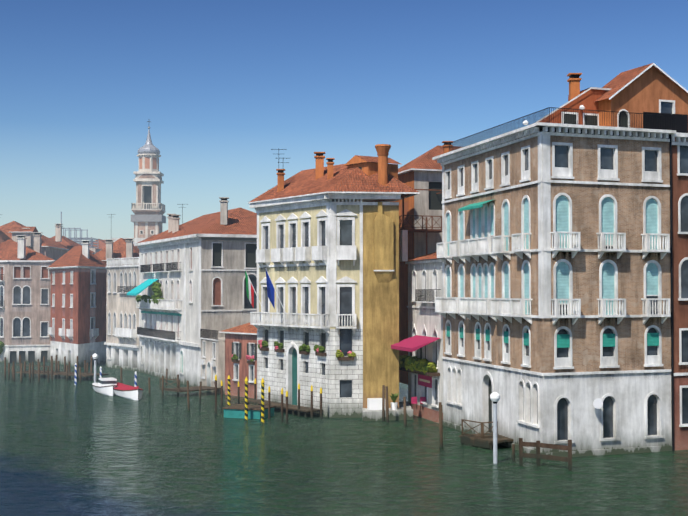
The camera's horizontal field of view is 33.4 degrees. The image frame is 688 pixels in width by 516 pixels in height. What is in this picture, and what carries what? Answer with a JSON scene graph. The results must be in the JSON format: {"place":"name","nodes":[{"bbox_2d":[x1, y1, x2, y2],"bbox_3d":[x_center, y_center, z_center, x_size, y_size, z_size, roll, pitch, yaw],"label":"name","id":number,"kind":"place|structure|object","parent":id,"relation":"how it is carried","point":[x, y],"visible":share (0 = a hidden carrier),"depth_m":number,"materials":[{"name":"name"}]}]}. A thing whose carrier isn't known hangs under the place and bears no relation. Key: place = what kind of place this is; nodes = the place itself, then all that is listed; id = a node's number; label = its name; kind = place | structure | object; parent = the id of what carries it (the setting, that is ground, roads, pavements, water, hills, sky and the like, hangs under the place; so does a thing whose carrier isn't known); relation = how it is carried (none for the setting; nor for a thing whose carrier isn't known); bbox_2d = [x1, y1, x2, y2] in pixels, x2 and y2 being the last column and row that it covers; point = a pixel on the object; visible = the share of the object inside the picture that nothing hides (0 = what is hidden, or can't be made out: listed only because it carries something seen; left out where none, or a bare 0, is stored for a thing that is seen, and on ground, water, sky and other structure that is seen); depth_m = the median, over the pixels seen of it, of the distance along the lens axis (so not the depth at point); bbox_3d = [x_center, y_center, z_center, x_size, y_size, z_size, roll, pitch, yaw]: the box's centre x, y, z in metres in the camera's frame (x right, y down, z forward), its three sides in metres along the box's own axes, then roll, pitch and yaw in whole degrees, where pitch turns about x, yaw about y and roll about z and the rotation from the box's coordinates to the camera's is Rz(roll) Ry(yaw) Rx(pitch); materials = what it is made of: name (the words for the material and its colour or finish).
{"place":"outdoors","nodes":[
{"label":"outdoors","id":0,"kind":"place"},
{"bbox_2d":[0,362,687,515],"bbox_3d":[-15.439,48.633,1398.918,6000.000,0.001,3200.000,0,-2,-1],"label":"water surface","id":1,"kind":"object","parent":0,"point":[69,447],"depth_m":65.47,"materials":[{"name":"green liquid"}]},
{"bbox_2d":[0,221,153,371],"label":"buildings","id":2,"kind":"structure","parent":1,"relation":"on","point":[61,296],"depth_m":157.94,"materials":[{"name":"stone"}]},
{"bbox_2d":[61,212,101,252],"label":"rooftop terrace","id":3,"kind":"structure","parent":2,"relation":"on","point":[91,247],"depth_m":215.43,"materials":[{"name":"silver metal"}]},
{"bbox_2d":[112,121,165,243],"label":"campanile","id":4,"kind":"structure","parent":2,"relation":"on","point":[148,218],"depth_m":257.35,"materials":[{"name":"stone"}]},
{"bbox_2d":[127,197,256,393],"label":"white palazzo","id":5,"kind":"structure","parent":1,"relation":"on","point":[192,300],"depth_m":120.93,"materials":[{"name":"stone"}]},
{"bbox_2d":[219,320,256,398],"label":"red house","id":6,"kind":"structure","parent":1,"relation":"on","point":[240,353],"depth_m":108.74,"materials":[{"name":"paint"}]},
{"bbox_2d":[4,149,571,469],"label":"canal props","id":7,"kind":"object","parent":1,"relation":"on","point":[112,386],"visible":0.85,"depth_m":91.00,"materials":[{"name":"brown wood"}]},
{"bbox_2d":[245,144,419,417],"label":"yellow palazzo","id":8,"kind":"structure","parent":1,"relation":"on","point":[327,262],"depth_m":91.72,"materials":[{"name":"paint"}]},
{"bbox_2d":[362,393,425,420],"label":"quay landing","id":9,"kind":"object","parent":1,"relation":"on","point":[372,411],"visible":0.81,"depth_m":89.64,"materials":[{"name":"stone"}]},
{"bbox_2d":[391,141,461,422],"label":"building","id":10,"kind":"structure","parent":1,"relation":"on","point":[419,346],"depth_m":93.43,"materials":[{"name":"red paint"}]},
{"bbox_2d":[432,73,675,456],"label":"building","id":11,"kind":"structure","parent":1,"relation":"on","point":[553,305],"depth_m":71.59,"materials":[{"name":"stone"}]},
{"bbox_2d":[594,63,687,450],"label":"building","id":12,"kind":"structure","parent":1,"relation":"on","point":[652,88],"depth_m":73.14,"materials":[{"name":"red paint"}]},
{"bbox_2d":[0,0,687,241],"label":"sky","id":13,"kind":"structure","parent":0,"point":[221,85],"materials":[{"name":"blue"}]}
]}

